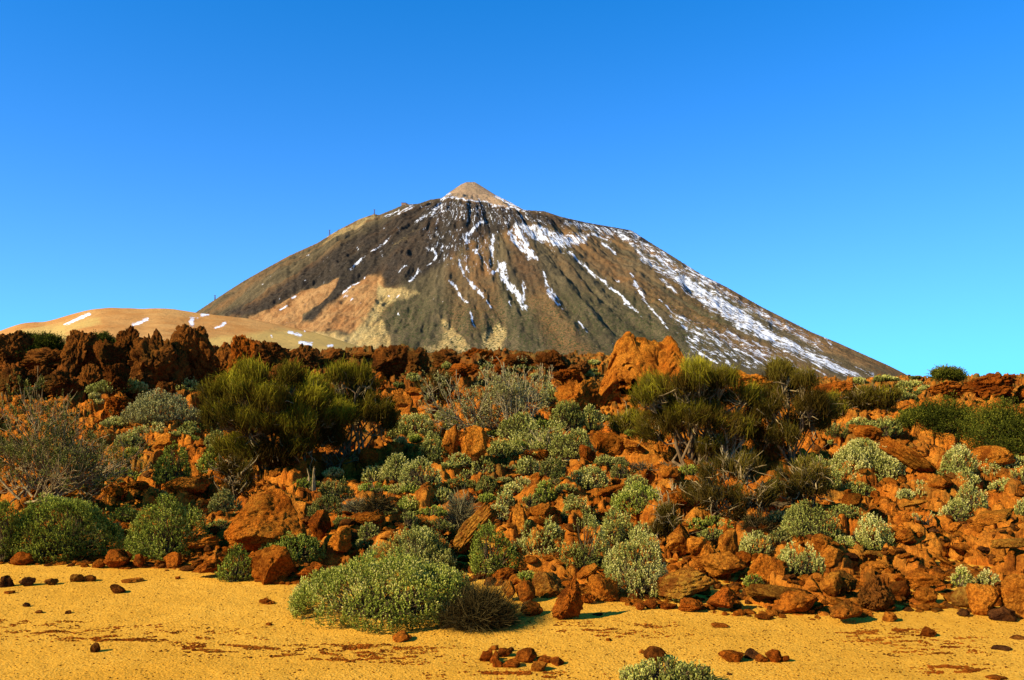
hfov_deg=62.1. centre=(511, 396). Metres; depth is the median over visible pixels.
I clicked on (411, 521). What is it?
sage shrub
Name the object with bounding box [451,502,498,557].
boulder
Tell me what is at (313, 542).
sage shrub
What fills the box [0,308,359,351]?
hills
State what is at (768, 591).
boulder
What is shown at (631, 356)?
outcrop
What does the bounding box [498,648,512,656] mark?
stone
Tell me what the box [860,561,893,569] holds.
boulder
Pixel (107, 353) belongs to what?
outcrop
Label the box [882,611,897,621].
rock
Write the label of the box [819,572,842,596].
rock
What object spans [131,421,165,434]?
sage shrub
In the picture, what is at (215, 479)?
rock
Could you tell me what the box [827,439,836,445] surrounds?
sage shrub
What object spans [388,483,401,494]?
sage shrub
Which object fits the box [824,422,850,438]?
sage shrub
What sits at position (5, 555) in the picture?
sage shrub
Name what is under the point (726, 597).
boulder
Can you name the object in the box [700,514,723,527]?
sage shrub
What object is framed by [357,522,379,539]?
sage shrub
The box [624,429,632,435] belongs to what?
sage shrub
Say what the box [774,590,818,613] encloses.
boulder
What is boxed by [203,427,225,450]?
sage shrub
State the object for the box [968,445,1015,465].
boulder
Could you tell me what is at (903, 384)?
distant shrub
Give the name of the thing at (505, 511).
sage shrub
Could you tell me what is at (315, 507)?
sage shrub
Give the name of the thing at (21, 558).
rock
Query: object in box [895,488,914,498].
sage shrub
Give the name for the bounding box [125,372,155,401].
crag
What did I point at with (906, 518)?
rock
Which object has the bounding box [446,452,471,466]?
sage shrub
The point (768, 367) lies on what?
broom bush
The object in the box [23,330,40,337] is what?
evergreen bush
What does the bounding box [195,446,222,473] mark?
sage shrub
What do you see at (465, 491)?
rock
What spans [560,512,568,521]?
sage shrub
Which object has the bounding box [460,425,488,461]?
boulder
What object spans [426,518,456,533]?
sage shrub
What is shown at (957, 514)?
sage shrub
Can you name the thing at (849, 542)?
sage shrub
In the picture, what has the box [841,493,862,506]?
rock
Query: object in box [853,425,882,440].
boulder
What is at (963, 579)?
sage shrub
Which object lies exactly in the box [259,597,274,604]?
stone
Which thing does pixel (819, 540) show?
boulder
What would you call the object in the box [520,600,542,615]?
rock
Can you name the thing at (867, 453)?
sage shrub
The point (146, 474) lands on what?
rock
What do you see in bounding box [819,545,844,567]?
rock
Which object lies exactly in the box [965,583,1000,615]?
boulder
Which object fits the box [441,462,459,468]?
sage shrub
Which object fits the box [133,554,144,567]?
rock
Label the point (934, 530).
rock
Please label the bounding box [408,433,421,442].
sage shrub
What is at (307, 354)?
outcrop
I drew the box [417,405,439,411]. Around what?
rock
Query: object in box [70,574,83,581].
stone
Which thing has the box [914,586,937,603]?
rock
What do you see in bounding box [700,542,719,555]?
rock
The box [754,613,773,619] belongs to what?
rock
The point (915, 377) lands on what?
distant shrub
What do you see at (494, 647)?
stone
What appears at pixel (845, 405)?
broom bush
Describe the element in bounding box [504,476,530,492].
sage shrub
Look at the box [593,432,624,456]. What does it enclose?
boulder
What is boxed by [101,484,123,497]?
rock
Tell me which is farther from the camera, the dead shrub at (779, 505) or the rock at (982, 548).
the dead shrub at (779, 505)
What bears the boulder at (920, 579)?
on the ground
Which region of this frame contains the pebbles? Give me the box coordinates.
[1,565,1023,679]
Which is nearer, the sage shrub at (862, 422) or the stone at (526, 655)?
the stone at (526, 655)
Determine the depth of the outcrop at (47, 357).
25.79 m
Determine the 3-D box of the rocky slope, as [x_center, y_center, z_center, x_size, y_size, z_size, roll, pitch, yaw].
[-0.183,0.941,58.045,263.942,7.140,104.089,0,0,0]
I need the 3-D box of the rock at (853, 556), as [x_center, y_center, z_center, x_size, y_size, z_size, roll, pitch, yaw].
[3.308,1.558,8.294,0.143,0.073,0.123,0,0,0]
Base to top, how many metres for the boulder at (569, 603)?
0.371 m
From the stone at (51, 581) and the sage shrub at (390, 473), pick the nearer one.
the stone at (51, 581)
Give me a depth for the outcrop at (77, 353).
25.80 m
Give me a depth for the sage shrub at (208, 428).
17.93 m
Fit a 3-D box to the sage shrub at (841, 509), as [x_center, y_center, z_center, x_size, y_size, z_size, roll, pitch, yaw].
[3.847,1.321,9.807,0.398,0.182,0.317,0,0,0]
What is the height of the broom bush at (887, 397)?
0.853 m
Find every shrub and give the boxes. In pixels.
[0,369,155,514]
[0,492,125,562]
[0,499,23,561]
[51,433,157,481]
[84,377,148,395]
[88,391,100,398]
[93,398,104,404]
[99,415,129,427]
[101,467,140,481]
[102,522,124,541]
[108,503,137,522]
[114,429,143,447]
[121,387,202,424]
[121,446,144,457]
[123,492,212,560]
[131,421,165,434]
[151,440,191,483]
[154,488,167,498]
[169,430,191,436]
[176,376,199,391]
[177,420,200,434]
[191,435,199,441]
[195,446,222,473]
[199,423,219,429]
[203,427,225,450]
[206,518,231,529]
[207,488,242,512]
[214,543,252,581]
[258,531,327,563]
[286,547,474,632]
[292,477,319,487]
[302,442,358,468]
[306,494,344,516]
[307,466,315,490]
[318,476,355,502]
[321,467,344,477]
[332,515,354,525]
[355,535,372,548]
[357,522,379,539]
[358,481,390,492]
[361,464,388,482]
[364,524,456,571]
[380,452,412,481]
[383,507,396,515]
[386,412,441,436]
[386,431,398,439]
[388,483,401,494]
[393,381,403,388]
[393,436,407,444]
[397,456,442,488]
[397,494,418,512]
[399,482,419,493]
[400,511,419,528]
[404,443,414,449]
[406,372,422,381]
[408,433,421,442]
[415,504,447,516]
[417,355,555,437]
[418,531,456,566]
[419,430,447,456]
[426,453,442,462]
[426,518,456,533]
[433,408,451,420]
[433,486,453,504]
[441,361,451,369]
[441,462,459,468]
[442,417,459,428]
[445,478,466,488]
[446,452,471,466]
[455,469,472,480]
[462,479,476,487]
[468,519,518,575]
[470,456,494,474]
[475,475,503,495]
[476,493,496,502]
[480,364,492,370]
[486,430,496,436]
[487,438,513,457]
[490,503,509,520]
[493,419,584,467]
[495,411,539,438]
[495,487,514,508]
[497,476,512,483]
[501,463,515,470]
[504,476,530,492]
[507,438,525,448]
[511,448,523,455]
[512,515,564,558]
[513,379,540,403]
[515,455,539,475]
[516,570,533,581]
[521,493,540,509]
[533,413,546,422]
[534,479,556,502]
[536,418,550,431]
[537,363,553,385]
[539,456,568,476]
[540,382,557,403]
[548,428,596,459]
[548,471,568,485]
[549,399,587,430]
[555,483,576,493]
[559,511,612,569]
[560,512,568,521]
[562,492,598,516]
[568,464,610,489]
[580,403,604,430]
[583,370,594,377]
[588,359,601,365]
[593,454,614,466]
[600,504,634,543]
[601,415,609,421]
[602,527,667,599]
[609,460,634,478]
[610,456,625,462]
[610,480,660,514]
[618,654,715,679]
[623,474,651,490]
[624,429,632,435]
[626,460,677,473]
[628,520,654,539]
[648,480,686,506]
[672,595,688,603]
[678,463,698,475]
[686,517,704,529]
[696,527,723,540]
[697,427,752,463]
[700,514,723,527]
[717,518,742,527]
[735,508,777,532]
[739,530,774,553]
[741,573,763,587]
[765,509,788,521]
[768,527,791,544]
[769,495,790,507]
[776,541,825,575]
[778,499,840,537]
[808,454,841,488]
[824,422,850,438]
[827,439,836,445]
[828,504,866,518]
[830,437,906,481]
[834,535,856,547]
[844,480,878,497]
[845,416,877,427]
[851,512,894,550]
[852,376,866,383]
[873,374,893,381]
[874,415,904,436]
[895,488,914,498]
[896,379,913,392]
[897,388,909,400]
[906,379,923,386]
[909,375,921,379]
[909,394,917,398]
[911,479,927,496]
[911,511,934,524]
[912,390,921,395]
[917,385,929,390]
[936,468,956,475]
[937,497,972,521]
[939,443,978,472]
[947,482,988,511]
[948,564,975,587]
[955,467,981,484]
[971,458,1009,476]
[974,568,999,585]
[987,477,1009,490]
[1007,454,1023,467]
[1009,466,1023,484]
[1014,498,1023,515]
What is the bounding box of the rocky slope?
[0,339,1023,615]
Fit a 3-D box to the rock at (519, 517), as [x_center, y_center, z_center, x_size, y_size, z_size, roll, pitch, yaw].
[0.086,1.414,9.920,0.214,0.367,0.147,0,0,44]
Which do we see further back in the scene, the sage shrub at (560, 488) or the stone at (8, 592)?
the sage shrub at (560, 488)
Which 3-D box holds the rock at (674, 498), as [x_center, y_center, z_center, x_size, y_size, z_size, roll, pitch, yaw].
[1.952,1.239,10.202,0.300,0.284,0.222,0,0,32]
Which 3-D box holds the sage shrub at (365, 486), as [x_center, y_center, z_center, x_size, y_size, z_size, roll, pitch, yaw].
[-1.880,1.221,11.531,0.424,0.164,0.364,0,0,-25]
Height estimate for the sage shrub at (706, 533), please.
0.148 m
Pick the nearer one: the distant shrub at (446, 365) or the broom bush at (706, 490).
the broom bush at (706, 490)
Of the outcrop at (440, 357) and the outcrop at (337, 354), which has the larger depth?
the outcrop at (440, 357)
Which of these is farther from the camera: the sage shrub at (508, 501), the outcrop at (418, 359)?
the outcrop at (418, 359)
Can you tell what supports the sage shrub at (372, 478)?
on the rocky slope
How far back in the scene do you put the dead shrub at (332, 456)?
13.40 m
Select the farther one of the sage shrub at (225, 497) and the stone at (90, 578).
the sage shrub at (225, 497)
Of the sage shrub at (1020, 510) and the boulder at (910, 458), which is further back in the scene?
the boulder at (910, 458)
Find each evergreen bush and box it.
[11,344,37,358]
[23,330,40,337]
[31,330,65,349]
[90,329,115,343]
[890,403,936,430]
[903,389,982,438]
[925,363,969,383]
[943,394,1023,457]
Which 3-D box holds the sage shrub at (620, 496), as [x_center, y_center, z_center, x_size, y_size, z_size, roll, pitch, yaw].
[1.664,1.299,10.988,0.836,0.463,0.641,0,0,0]
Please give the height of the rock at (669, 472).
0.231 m
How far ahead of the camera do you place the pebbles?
5.86 m
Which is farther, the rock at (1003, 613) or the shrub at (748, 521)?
the shrub at (748, 521)
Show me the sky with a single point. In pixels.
(852, 171)
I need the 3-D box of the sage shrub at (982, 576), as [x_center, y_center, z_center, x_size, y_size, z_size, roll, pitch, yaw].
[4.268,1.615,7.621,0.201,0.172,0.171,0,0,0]
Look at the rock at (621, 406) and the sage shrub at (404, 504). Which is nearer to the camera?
the sage shrub at (404, 504)
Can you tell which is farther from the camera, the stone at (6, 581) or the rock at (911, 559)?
the rock at (911, 559)
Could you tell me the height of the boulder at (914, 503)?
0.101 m
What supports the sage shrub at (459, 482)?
on the rocky slope
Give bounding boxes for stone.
[0,575,14,587]
[4,590,15,593]
[19,577,35,585]
[44,578,58,584]
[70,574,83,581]
[83,575,95,581]
[90,642,100,652]
[110,584,125,593]
[121,577,143,582]
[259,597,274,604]
[392,630,411,642]
[479,650,492,661]
[488,645,498,649]
[490,650,499,662]
[492,659,502,667]
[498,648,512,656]
[502,658,519,667]
[515,647,536,662]
[530,661,547,671]
[536,654,550,662]
[550,656,563,665]
[643,646,666,661]
[718,650,744,662]
[744,648,758,658]
[755,653,767,661]
[765,648,781,662]
[780,655,789,661]
[920,626,936,636]
[985,674,1007,679]
[991,645,1011,650]
[1009,635,1023,639]
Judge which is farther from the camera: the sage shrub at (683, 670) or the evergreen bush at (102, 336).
the evergreen bush at (102, 336)
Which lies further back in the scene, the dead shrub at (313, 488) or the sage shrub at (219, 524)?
the dead shrub at (313, 488)
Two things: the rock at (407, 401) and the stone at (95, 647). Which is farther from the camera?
the rock at (407, 401)
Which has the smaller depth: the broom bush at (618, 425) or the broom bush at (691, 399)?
the broom bush at (691, 399)
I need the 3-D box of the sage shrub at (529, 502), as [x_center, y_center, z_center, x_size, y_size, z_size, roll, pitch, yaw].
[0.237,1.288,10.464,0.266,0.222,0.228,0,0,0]
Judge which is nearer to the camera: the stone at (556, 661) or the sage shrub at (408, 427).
the stone at (556, 661)
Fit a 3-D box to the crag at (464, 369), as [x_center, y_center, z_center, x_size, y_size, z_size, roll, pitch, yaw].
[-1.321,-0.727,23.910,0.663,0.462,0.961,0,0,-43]
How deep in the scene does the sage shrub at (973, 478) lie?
11.94 m
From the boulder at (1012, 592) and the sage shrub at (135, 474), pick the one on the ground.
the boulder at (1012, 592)
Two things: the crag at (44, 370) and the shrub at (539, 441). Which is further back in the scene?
the crag at (44, 370)
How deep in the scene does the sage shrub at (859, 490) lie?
11.98 m
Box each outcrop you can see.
[0,330,34,364]
[20,347,62,370]
[59,329,102,376]
[93,339,125,371]
[114,325,139,369]
[127,328,178,385]
[167,347,191,389]
[170,323,220,385]
[216,345,231,374]
[226,334,256,372]
[252,340,291,371]
[290,343,320,372]
[318,348,350,366]
[349,352,373,358]
[371,345,407,379]
[405,348,429,375]
[430,349,460,367]
[464,347,502,366]
[503,352,533,368]
[528,350,569,370]
[554,379,602,416]
[569,361,589,373]
[598,331,687,407]
[728,370,776,391]
[811,381,856,394]
[925,381,964,399]
[961,373,1016,400]
[1013,383,1023,402]
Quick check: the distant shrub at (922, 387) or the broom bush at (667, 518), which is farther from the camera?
the distant shrub at (922, 387)
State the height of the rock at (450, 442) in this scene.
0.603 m
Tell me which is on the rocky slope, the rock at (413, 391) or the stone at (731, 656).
the rock at (413, 391)
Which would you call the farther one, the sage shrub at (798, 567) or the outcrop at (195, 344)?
the outcrop at (195, 344)
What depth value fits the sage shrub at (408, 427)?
15.65 m
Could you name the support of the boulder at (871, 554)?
on the rocky slope
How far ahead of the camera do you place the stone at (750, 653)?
5.52 m
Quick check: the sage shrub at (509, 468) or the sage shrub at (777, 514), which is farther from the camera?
the sage shrub at (509, 468)
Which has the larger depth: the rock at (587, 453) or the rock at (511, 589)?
the rock at (587, 453)
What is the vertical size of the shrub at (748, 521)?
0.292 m
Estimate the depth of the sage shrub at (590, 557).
8.01 m
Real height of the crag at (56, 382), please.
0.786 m
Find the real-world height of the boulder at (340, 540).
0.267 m
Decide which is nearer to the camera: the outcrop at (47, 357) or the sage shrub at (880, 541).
the sage shrub at (880, 541)
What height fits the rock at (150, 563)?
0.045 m
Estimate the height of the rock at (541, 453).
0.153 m
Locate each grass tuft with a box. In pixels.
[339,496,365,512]
[352,489,399,513]
[440,484,481,527]
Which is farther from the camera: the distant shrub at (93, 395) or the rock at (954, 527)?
the distant shrub at (93, 395)
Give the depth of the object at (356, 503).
9.94 m
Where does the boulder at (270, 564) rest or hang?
on the ground
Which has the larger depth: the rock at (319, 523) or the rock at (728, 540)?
the rock at (319, 523)
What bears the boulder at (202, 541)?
on the rocky slope
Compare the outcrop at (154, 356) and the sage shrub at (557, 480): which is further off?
the outcrop at (154, 356)
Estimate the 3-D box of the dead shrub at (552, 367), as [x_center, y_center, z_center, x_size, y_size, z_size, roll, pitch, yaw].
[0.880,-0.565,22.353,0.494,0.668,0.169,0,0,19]
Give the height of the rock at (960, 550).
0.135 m
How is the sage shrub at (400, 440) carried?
on the rocky slope
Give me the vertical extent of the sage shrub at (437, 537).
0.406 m
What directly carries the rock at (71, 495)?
on the rocky slope
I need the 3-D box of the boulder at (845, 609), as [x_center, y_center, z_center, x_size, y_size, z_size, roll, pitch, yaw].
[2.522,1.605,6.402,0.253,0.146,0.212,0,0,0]
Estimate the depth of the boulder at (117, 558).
8.41 m
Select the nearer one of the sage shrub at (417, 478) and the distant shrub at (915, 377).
the sage shrub at (417, 478)
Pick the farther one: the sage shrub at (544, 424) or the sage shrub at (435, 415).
the sage shrub at (435, 415)
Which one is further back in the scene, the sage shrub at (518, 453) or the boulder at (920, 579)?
the sage shrub at (518, 453)
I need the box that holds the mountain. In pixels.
[195,182,906,380]
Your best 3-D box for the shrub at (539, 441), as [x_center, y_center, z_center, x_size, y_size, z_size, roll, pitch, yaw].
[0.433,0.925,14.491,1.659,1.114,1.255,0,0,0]
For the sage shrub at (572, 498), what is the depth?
10.55 m
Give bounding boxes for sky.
[0,0,1023,377]
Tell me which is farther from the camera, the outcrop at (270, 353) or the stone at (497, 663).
the outcrop at (270, 353)
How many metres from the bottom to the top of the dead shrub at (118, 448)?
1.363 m
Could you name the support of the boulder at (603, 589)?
on the ground
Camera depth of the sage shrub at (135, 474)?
13.60 m
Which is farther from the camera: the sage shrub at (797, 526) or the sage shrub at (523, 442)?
the sage shrub at (523, 442)
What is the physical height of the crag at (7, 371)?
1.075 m
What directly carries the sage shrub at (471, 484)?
on the rocky slope
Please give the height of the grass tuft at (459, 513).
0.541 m
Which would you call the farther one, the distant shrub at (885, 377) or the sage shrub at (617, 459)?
the distant shrub at (885, 377)
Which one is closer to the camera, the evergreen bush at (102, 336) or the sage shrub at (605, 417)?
the sage shrub at (605, 417)
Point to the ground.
(60, 600)
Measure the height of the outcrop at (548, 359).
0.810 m
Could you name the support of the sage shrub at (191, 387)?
on the rocky slope
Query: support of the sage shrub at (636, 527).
on the rocky slope
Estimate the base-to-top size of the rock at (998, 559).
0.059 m
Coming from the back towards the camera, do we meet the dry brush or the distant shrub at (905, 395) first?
the distant shrub at (905, 395)
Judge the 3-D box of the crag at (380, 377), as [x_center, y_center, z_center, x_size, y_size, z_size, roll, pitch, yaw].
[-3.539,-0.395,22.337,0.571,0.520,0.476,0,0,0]
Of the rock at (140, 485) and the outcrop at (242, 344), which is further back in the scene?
the outcrop at (242, 344)
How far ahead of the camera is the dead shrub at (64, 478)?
11.37 m
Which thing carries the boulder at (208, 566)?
on the ground
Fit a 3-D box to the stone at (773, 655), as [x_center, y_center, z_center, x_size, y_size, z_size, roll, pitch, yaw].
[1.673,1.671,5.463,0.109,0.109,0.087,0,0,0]
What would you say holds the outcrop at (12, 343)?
on the rocky slope
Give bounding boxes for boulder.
[103,549,132,567]
[104,396,132,419]
[163,476,209,493]
[179,534,219,551]
[192,558,220,572]
[223,485,309,552]
[250,545,295,584]
[296,562,324,578]
[328,526,351,552]
[350,512,384,524]
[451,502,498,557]
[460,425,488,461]
[532,571,563,595]
[551,576,583,619]
[588,574,618,601]
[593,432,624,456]
[596,484,624,495]
[623,438,645,453]
[653,567,715,598]
[692,551,745,576]
[706,587,736,608]
[744,584,811,599]
[747,553,786,583]
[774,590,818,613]
[811,533,840,551]
[828,600,862,619]
[833,570,856,590]
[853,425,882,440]
[857,575,895,610]
[860,550,893,558]
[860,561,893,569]
[876,436,936,472]
[899,499,927,507]
[905,572,940,589]
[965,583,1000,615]
[966,508,1013,526]
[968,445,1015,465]
[990,538,1023,548]
[1000,574,1023,618]
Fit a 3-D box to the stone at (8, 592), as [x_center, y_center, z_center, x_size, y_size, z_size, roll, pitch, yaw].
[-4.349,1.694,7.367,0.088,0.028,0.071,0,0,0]
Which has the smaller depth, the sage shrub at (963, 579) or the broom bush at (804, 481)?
the sage shrub at (963, 579)
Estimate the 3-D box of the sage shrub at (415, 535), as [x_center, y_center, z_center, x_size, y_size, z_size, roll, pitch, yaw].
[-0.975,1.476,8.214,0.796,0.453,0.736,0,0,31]
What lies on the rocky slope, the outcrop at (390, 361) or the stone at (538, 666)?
the outcrop at (390, 361)
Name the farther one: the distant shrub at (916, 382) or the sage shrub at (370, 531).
the distant shrub at (916, 382)
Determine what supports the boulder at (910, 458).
on the rocky slope
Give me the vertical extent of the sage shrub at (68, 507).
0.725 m
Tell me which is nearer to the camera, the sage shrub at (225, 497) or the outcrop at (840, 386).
the sage shrub at (225, 497)
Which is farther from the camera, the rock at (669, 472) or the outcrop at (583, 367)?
the outcrop at (583, 367)
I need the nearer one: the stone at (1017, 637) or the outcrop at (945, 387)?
the stone at (1017, 637)
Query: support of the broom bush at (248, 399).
on the rocky slope
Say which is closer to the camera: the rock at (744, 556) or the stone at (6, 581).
the stone at (6, 581)
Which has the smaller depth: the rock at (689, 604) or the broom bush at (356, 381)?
the rock at (689, 604)
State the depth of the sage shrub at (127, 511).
11.17 m
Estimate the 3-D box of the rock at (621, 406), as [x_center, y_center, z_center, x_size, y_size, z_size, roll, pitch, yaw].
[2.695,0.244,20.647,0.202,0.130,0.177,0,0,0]
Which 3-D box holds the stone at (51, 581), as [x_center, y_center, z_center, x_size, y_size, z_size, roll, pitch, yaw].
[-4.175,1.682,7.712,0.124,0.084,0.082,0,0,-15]
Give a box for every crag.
[0,363,27,395]
[26,365,53,386]
[42,370,81,396]
[77,363,103,397]
[103,363,130,394]
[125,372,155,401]
[154,381,175,401]
[272,363,293,380]
[335,361,368,369]
[373,372,386,389]
[449,363,478,378]
[492,364,517,378]
[552,369,583,384]
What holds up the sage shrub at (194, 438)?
on the rocky slope
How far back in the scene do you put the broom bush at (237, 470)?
11.35 m
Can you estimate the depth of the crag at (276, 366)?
23.86 m
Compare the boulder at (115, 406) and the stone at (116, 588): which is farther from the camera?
the boulder at (115, 406)
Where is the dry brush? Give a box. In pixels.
[421,570,533,636]
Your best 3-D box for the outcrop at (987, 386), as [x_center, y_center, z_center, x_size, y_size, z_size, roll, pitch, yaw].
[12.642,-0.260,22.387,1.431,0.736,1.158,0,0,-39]
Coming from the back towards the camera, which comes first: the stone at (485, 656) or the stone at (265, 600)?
the stone at (265, 600)
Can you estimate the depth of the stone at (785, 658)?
5.44 m
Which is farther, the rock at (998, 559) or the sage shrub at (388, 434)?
the sage shrub at (388, 434)
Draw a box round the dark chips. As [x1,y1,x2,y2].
[0,619,1007,679]
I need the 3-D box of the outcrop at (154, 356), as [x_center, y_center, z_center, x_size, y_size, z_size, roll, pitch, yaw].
[-9.768,-0.832,23.206,1.524,2.056,1.581,0,0,-30]
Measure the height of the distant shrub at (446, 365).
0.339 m
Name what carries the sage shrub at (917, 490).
on the rocky slope
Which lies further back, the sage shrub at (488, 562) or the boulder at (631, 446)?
the boulder at (631, 446)
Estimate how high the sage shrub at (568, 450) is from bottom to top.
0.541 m
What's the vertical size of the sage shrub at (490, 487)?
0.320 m
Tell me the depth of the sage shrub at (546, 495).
11.09 m
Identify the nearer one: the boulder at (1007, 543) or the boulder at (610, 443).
the boulder at (1007, 543)
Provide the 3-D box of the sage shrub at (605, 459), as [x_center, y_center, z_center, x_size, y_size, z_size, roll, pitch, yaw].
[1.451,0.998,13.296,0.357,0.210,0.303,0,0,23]
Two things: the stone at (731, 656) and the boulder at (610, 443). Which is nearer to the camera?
the stone at (731, 656)
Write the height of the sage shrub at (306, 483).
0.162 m
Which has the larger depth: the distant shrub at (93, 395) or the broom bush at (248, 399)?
the distant shrub at (93, 395)
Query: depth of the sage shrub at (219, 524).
9.33 m
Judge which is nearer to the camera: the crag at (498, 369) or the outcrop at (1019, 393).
the outcrop at (1019, 393)
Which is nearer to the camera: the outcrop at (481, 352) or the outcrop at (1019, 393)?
the outcrop at (1019, 393)
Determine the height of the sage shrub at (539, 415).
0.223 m
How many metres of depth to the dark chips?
5.78 m
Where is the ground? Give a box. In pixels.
[0,525,1023,679]
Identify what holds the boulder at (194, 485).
on the rocky slope
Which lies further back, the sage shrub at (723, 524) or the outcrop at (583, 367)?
the outcrop at (583, 367)
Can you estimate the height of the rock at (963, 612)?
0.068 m
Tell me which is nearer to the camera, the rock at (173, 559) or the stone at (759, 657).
the stone at (759, 657)
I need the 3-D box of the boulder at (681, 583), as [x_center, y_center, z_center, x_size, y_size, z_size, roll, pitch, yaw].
[1.447,1.562,7.103,0.388,0.243,0.492,0,0,-34]
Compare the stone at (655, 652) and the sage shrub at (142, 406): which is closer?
the stone at (655, 652)
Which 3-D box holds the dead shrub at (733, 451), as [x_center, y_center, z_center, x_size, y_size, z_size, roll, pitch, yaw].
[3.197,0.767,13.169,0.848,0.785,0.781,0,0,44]
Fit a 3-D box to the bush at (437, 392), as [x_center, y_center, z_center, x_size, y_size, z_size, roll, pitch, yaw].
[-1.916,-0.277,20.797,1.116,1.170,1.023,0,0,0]
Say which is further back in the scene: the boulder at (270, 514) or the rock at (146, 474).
the rock at (146, 474)
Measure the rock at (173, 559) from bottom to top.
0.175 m
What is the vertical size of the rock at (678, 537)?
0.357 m
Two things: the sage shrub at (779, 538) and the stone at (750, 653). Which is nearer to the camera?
the stone at (750, 653)
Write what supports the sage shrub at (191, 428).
on the rocky slope
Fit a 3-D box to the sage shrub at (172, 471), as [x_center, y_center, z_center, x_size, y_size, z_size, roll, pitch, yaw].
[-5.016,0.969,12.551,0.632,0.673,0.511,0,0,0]
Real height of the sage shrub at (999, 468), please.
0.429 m
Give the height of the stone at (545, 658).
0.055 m
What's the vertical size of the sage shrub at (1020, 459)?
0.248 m
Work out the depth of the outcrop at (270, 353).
25.37 m
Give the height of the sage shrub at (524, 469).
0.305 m
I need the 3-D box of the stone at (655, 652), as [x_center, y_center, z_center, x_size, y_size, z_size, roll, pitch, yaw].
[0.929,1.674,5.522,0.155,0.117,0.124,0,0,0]
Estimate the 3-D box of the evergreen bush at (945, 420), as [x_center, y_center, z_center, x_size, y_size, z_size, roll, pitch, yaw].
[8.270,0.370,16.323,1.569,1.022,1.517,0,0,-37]
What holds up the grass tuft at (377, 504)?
on the rocky slope
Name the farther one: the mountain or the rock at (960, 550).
the mountain
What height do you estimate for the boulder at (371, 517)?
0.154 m
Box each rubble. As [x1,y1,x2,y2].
[0,357,1023,619]
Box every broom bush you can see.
[190,355,366,472]
[204,451,260,497]
[314,357,405,456]
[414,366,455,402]
[605,402,644,435]
[622,352,775,467]
[648,490,699,538]
[675,444,788,521]
[744,354,844,466]
[759,353,797,387]
[765,443,833,511]
[823,386,857,421]
[839,380,880,410]
[867,380,905,412]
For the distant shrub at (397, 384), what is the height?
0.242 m
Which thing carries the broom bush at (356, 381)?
on the rocky slope
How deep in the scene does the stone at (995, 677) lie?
5.10 m
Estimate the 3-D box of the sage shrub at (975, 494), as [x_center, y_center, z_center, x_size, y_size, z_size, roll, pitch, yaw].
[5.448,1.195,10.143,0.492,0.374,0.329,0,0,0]
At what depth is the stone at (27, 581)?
7.64 m
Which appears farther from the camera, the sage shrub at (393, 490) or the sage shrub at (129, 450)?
the sage shrub at (129, 450)
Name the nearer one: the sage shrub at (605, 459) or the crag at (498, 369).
the sage shrub at (605, 459)
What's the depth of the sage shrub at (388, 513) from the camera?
10.36 m
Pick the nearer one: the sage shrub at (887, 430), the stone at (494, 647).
the stone at (494, 647)
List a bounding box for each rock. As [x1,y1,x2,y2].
[10,551,34,564]
[62,491,76,498]
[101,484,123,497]
[123,481,149,490]
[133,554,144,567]
[142,472,151,476]
[145,561,154,565]
[152,433,177,451]
[164,552,181,567]
[210,471,226,483]
[308,509,330,541]
[359,447,378,469]
[392,393,412,407]
[405,387,423,395]
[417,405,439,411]
[441,424,458,455]
[454,489,476,503]
[492,567,517,579]
[501,580,515,597]
[512,502,528,534]
[516,580,534,601]
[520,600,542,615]
[532,449,548,457]
[532,503,556,517]
[576,563,597,579]
[579,444,595,460]
[581,592,595,603]
[619,404,626,408]
[635,602,645,609]
[643,599,657,608]
[659,465,680,479]
[659,603,676,609]
[662,488,687,507]
[665,524,689,556]
[679,597,704,611]
[687,536,706,555]
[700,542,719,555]
[711,622,728,627]
[717,529,738,554]
[736,550,751,566]
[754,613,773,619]
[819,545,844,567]
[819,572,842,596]
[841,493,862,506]
[845,553,858,560]
[866,507,885,523]
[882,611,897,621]
[887,580,910,598]
[888,526,916,544]
[901,514,910,521]
[907,557,917,561]
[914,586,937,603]
[928,476,954,489]
[928,528,938,532]
[933,552,955,568]
[935,585,946,591]
[948,522,961,532]
[948,544,966,554]
[950,586,968,606]
[956,608,969,616]
[977,546,989,550]
[987,606,1016,621]
[992,556,1004,561]
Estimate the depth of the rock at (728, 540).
8.37 m
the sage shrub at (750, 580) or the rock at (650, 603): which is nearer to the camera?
the rock at (650, 603)
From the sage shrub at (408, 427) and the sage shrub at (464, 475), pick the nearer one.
the sage shrub at (464, 475)
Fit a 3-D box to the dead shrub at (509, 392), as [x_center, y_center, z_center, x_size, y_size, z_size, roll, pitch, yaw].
[-0.452,0.117,16.296,2.652,1.854,1.941,0,0,0]
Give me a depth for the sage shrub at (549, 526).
8.15 m
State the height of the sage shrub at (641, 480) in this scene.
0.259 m
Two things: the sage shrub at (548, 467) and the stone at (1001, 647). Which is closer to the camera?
the stone at (1001, 647)
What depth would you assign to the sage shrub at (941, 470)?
12.19 m
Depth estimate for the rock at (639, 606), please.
6.75 m
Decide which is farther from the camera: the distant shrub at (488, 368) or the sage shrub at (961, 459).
the distant shrub at (488, 368)
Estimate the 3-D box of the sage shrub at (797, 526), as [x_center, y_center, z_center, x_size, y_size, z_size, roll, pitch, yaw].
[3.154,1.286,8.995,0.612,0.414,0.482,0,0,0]
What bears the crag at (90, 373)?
on the rocky slope
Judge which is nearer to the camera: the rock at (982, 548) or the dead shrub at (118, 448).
the rock at (982, 548)

